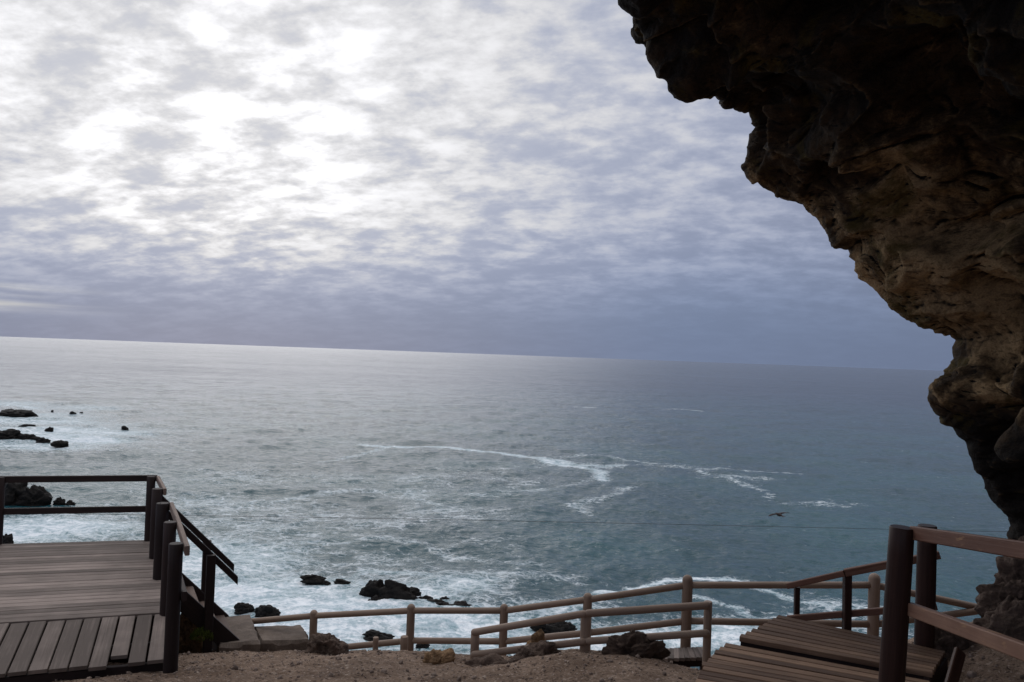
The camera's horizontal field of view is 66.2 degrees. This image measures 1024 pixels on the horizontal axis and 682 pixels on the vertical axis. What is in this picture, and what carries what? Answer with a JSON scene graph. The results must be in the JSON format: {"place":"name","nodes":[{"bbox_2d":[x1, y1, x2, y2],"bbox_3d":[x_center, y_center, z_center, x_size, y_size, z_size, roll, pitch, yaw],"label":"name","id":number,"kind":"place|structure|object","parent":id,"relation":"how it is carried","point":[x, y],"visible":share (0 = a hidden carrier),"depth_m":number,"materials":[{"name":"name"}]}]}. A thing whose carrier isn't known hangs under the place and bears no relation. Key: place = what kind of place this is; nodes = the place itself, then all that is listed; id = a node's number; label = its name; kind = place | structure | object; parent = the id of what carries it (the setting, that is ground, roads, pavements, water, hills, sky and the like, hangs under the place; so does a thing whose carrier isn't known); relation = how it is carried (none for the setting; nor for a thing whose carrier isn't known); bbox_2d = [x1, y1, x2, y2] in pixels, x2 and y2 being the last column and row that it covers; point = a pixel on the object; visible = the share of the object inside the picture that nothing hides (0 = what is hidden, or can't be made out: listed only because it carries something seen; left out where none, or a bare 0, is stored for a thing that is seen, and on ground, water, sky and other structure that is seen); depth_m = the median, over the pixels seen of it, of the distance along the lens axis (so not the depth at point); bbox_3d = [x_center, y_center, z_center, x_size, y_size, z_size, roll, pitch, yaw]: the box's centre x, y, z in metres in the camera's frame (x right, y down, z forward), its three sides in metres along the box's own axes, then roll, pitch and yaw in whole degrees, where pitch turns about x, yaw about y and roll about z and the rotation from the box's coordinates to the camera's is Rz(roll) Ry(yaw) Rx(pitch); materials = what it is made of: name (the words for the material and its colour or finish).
{"place":"outdoors","nodes":[
{"label":"outdoors","id":0,"kind":"place"},
{"bbox_2d":[0,0,954,370],"label":"sky","id":1,"kind":"structure","parent":0,"point":[501,177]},
{"bbox_2d":[0,336,1009,669],"bbox_3d":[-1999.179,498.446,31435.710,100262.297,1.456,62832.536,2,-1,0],"label":"sea","id":2,"kind":"structure","parent":0,"point":[320,456],"depth_m":145.53,"materials":[{"name":"liquid"}]},
{"bbox_2d":[3,533,13,543],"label":"sea rock","id":3,"kind":"object","parent":2,"relation":"in","point":[7,539],"visible":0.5,"depth_m":82.63,"materials":[{"name":"black stone"}]},
{"bbox_2d":[0,428,21,439],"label":"sea rock","id":4,"kind":"object","parent":2,"relation":"in","point":[12,433],"visible":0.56,"depth_m":167.14,"materials":[{"name":"black stone"}]},
{"bbox_2d":[4,483,27,505],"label":"sea rock","id":5,"kind":"object","parent":2,"relation":"in","point":[14,492],"visible":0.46,"depth_m":101.88,"materials":[{"name":"black stone"}]},
{"bbox_2d":[0,408,34,417],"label":"sea rock","id":6,"kind":"object","parent":2,"relation":"in","point":[11,412],"visible":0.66,"depth_m":213.74,"materials":[{"name":"black stone"}]},
{"bbox_2d":[18,424,36,426],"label":"sea rock","id":7,"kind":"object","parent":2,"relation":"in","point":[27,425],"visible":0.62,"depth_m":190.07,"materials":[{"name":"black stone"}]},
{"bbox_2d":[18,434,39,439],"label":"sea rock","id":8,"kind":"object","parent":2,"relation":"in","point":[28,437],"visible":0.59,"depth_m":167.02,"materials":[{"name":"black stone"}]},
{"bbox_2d":[15,485,52,506],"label":"sea rock","id":9,"kind":"object","parent":2,"relation":"in","point":[33,495],"visible":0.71,"depth_m":101.83,"materials":[{"name":"black stone"}]},
{"bbox_2d":[36,437,50,442],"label":"sea rock","id":10,"kind":"object","parent":2,"relation":"in","point":[42,440],"visible":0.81,"depth_m":163.52,"materials":[{"name":"black stone"}]},
{"bbox_2d":[44,427,53,431],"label":"sea rock","id":11,"kind":"object","parent":2,"relation":"in","point":[50,429],"visible":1,"depth_m":184.86,"materials":[{"name":"black stone"}]},
{"bbox_2d":[50,440,68,447],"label":"sea rock","id":12,"kind":"object","parent":2,"relation":"in","point":[59,444],"visible":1,"depth_m":159.47,"materials":[{"name":"black stone"}]},
{"bbox_2d":[53,497,65,504],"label":"sea rock","id":13,"kind":"object","parent":2,"relation":"in","point":[59,501],"visible":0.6,"depth_m":102.81,"materials":[{"name":"black stone"}]},
{"bbox_2d":[65,500,75,504],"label":"sea rock","id":14,"kind":"object","parent":2,"relation":"in","point":[69,502],"visible":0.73,"depth_m":103.10,"materials":[{"name":"black stone"}]},
{"bbox_2d":[234,602,254,614],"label":"sea rock","id":15,"kind":"object","parent":2,"relation":"in","point":[241,608],"visible":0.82,"depth_m":64.16,"materials":[{"name":"black stone"}]},
{"bbox_2d":[254,604,280,616],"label":"sea rock","id":16,"kind":"object","parent":2,"relation":"in","point":[268,610],"visible":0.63,"depth_m":63.37,"materials":[{"name":"black stone"}]},
{"bbox_2d":[300,574,326,584],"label":"sea rock","id":17,"kind":"object","parent":2,"relation":"in","point":[311,579],"visible":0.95,"depth_m":73.23,"materials":[{"name":"black stone"}]},
{"bbox_2d":[320,580,330,585],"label":"sea rock","id":18,"kind":"object","parent":2,"relation":"in","point":[326,582],"visible":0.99,"depth_m":72.99,"materials":[{"name":"black stone"}]},
{"bbox_2d":[333,579,350,583],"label":"sea rock","id":19,"kind":"object","parent":2,"relation":"in","point":[339,581],"visible":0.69,"depth_m":73.01,"materials":[{"name":"black stone"}]},
{"bbox_2d":[359,579,384,596],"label":"sea rock","id":20,"kind":"object","parent":2,"relation":"in","point":[370,588],"visible":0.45,"depth_m":69.50,"materials":[{"name":"black stone"}]},
{"bbox_2d":[368,595,383,600],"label":"sea rock","id":21,"kind":"object","parent":2,"relation":"in","point":[375,598],"visible":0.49,"depth_m":67.94,"materials":[{"name":"black stone"}]},
{"bbox_2d":[362,629,394,640],"bbox_3d":[-10.205,22.442,59.747,2.630,0.876,1.450,2,-1,0],"label":"sea rock","id":22,"kind":"object","parent":2,"relation":"in","point":[370,634],"visible":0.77,"depth_m":59.49,"materials":[{"name":"black stone"}]},
{"bbox_2d":[378,579,420,599],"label":"sea rock","id":23,"kind":"object","parent":2,"relation":"in","point":[392,589],"visible":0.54,"depth_m":68.61,"materials":[{"name":"black stone"}]},
{"bbox_2d":[415,644,429,648],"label":"sea rock","id":24,"kind":"object","parent":2,"relation":"in","point":[420,646],"visible":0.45,"depth_m":57.85,"materials":[{"name":"black stone"}]},
{"bbox_2d":[418,595,432,598],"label":"sea rock","id":25,"kind":"object","parent":2,"relation":"in","point":[425,597],"visible":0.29,"depth_m":68.68,"materials":[{"name":"black stone"}]},
{"bbox_2d":[427,599,449,605],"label":"sea rock","id":26,"kind":"object","parent":2,"relation":"in","point":[439,602],"visible":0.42,"depth_m":67.63,"materials":[{"name":"black stone"}]},
{"bbox_2d":[449,601,470,605],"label":"sea rock","id":27,"kind":"object","parent":2,"relation":"in","point":[461,603],"visible":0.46,"depth_m":67.14,"materials":[{"name":"black stone"}]},
{"bbox_2d":[530,621,577,633],"bbox_3d":[3.355,22.850,62.766,3.852,1.230,2.109,2,-1,0],"label":"sea rock","id":28,"kind":"object","parent":2,"relation":"in","point":[561,626],"visible":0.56,"depth_m":62.31,"materials":[{"name":"black stone"}]},
{"bbox_2d":[6,622,1023,681],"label":"ground","id":29,"kind":"structure","parent":0,"point":[599,667],"depth_m":7.00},
{"bbox_2d":[0,475,239,681],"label":"viewing platform","id":30,"kind":"structure","parent":29,"relation":"on","point":[99,606],"depth_m":8.35,"materials":[{"name":"brown wood"}]},
{"bbox_2d":[189,626,213,641],"bbox_3d":[-3.667,3.451,9.289,0.294,0.164,0.205,2,-1,0],"label":"moss tuft","id":31,"kind":"object","parent":30,"relation":"attached to","point":[201,631],"visible":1,"depth_m":9.24,"materials":[{"name":"green plant"}]},
{"bbox_2d":[212,614,259,652],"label":"concrete slab","id":32,"kind":"structure","parent":29,"relation":"on","point":[243,630],"depth_m":9.69,"materials":[{"name":"grey concrete"}]},
{"bbox_2d":[255,625,308,651],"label":"concrete slab","id":33,"kind":"structure","parent":29,"relation":"on","point":[278,638],"depth_m":10.03,"materials":[{"name":"grey concrete"}]},
{"bbox_2d":[304,632,348,655],"bbox_3d":[-2.149,3.578,9.138,0.494,0.374,0.346,2,-1,0],"label":"boulder","id":34,"kind":"object","parent":29,"relation":"on","point":[329,644],"visible":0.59,"depth_m":9.05,"materials":[{"name":"brown stone"}]},
{"bbox_2d":[373,636,378,650],"bbox_3d":[-1.664,3.789,9.554,0.068,0.368,0.067,2,-1,0],"label":"stub post","id":35,"kind":"object","parent":29,"relation":"on","point":[375,642],"visible":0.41,"depth_m":9.53,"materials":[{"name":"brown wood"}]},
{"bbox_2d":[400,635,407,649],"bbox_3d":[-1.320,3.904,9.553,0.094,0.619,0.093,2,-1,0],"label":"stub post","id":36,"kind":"object","parent":29,"relation":"on","point":[404,642],"visible":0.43,"depth_m":9.52,"materials":[{"name":"brown wood"}]},
{"bbox_2d":[422,648,455,664],"bbox_3d":[-0.735,3.252,7.934,0.274,0.274,0.279,3,-1,-38],"label":"boulder","id":37,"kind":"object","parent":29,"relation":"on","point":[433,656],"visible":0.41,"depth_m":7.90,"materials":[{"name":"beige stone"}]},
{"bbox_2d":[464,653,507,666],"bbox_3d":[-0.208,3.209,7.695,0.581,0.279,0.291,2,-1,0],"label":"boulder","id":38,"kind":"object","parent":29,"relation":"on","point":[491,659],"visible":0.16,"depth_m":7.67,"materials":[{"name":"brown stone"}]},
{"bbox_2d":[508,640,560,662],"bbox_3d":[0.218,3.103,7.665,0.657,0.318,0.384,3,-1,-31],"label":"boulder","id":39,"kind":"object","parent":29,"relation":"on","point":[542,648],"visible":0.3,"depth_m":7.65,"materials":[{"name":"brown stone"}]},
{"bbox_2d":[525,629,548,644],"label":"boulder","id":40,"kind":"object","parent":29,"relation":"on","point":[538,635],"visible":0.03,"depth_m":8.47,"materials":[{"name":"beige stone"}]},
{"bbox_2d":[470,600,711,662],"bbox_3d":[0.756,3.076,7.877,2.412,1.145,0.184,2,-1,10],"label":"pole fence","id":41,"kind":"object","parent":29,"relation":"on","point":[585,641],"visible":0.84,"depth_m":7.80,"materials":[{"name":"brown wood"}]},
{"bbox_2d":[251,573,978,667],"bbox_3d":[0.581,3.546,9.483,9.617,2.031,0.487,2,-1,10],"label":"pole fence","id":42,"kind":"object","parent":29,"relation":"on","point":[873,585],"visible":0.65,"depth_m":9.23,"materials":[{"name":"brown wood"}]},
{"bbox_2d":[601,629,670,658],"bbox_3d":[1.164,3.045,7.695,0.807,0.408,0.394,2,-1,-14],"label":"boulder","id":43,"kind":"object","parent":29,"relation":"on","point":[633,643],"visible":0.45,"depth_m":7.63,"materials":[{"name":"brown stone"}]},
{"bbox_2d":[663,647,711,669],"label":"boardwalk","id":44,"kind":"structure","parent":29,"relation":"on","point":[689,656],"depth_m":8.61,"materials":[{"name":"grey wood"}]},
{"bbox_2d":[696,524,1023,681],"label":"wooden walkway","id":45,"kind":"structure","parent":29,"relation":"on","point":[796,646],"depth_m":5.81,"materials":[{"name":"brown wood"}]},
{"bbox_2d":[945,647,965,681],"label":"wooden stake","id":46,"kind":"object","parent":29,"relation":"on","point":[954,671],"visible":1,"depth_m":5.59,"materials":[{"name":"brown wood"}]},
{"bbox_2d":[935,622,977,658],"bbox_3d":[3.675,2.564,6.409,0.605,0.598,0.363,2,-1,0],"label":"boulder","id":47,"kind":"object","parent":29,"relation":"on","point":[946,642],"visible":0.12,"depth_m":6.33,"materials":[{"name":"brown stone"}]},
{"bbox_2d":[968,595,1023,650],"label":"boulder","id":48,"kind":"object","parent":29,"relation":"on","point":[1006,617],"visible":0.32,"depth_m":6.21,"materials":[{"name":"brown stone"}]},
{"bbox_2d":[974,579,1023,617],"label":"boulder","id":49,"kind":"object","parent":48,"relation":"on","point":[990,597],"visible":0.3,"depth_m":6.54,"materials":[{"name":"brown stone"}]},
{"bbox_2d":[993,536,1023,583],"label":"boulder","id":50,"kind":"object","parent":29,"relation":"on","point":[1009,568],"visible":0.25,"depth_m":6.80,"materials":[{"name":"brown stone"}]},
{"bbox_2d":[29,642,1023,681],"bbox_3d":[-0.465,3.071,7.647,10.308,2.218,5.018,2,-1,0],"label":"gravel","id":51,"kind":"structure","parent":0,"point":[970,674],"depth_m":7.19,"materials":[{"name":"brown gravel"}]},
{"bbox_2d":[769,512,786,516],"bbox_3d":[13.572,8.805,39.818,0.940,0.190,0.838,1,-1,32],"label":"bird","id":52,"kind":"object","parent":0,"point":[779,514],"visible":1,"depth_m":39.80},
{"bbox_2d":[618,0,1023,539],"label":"rock overhang","id":53,"kind":"object","parent":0,"point":[885,146],"visible":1,"depth_m":7.00,"materials":[{"name":"brown stone"}]}
]}

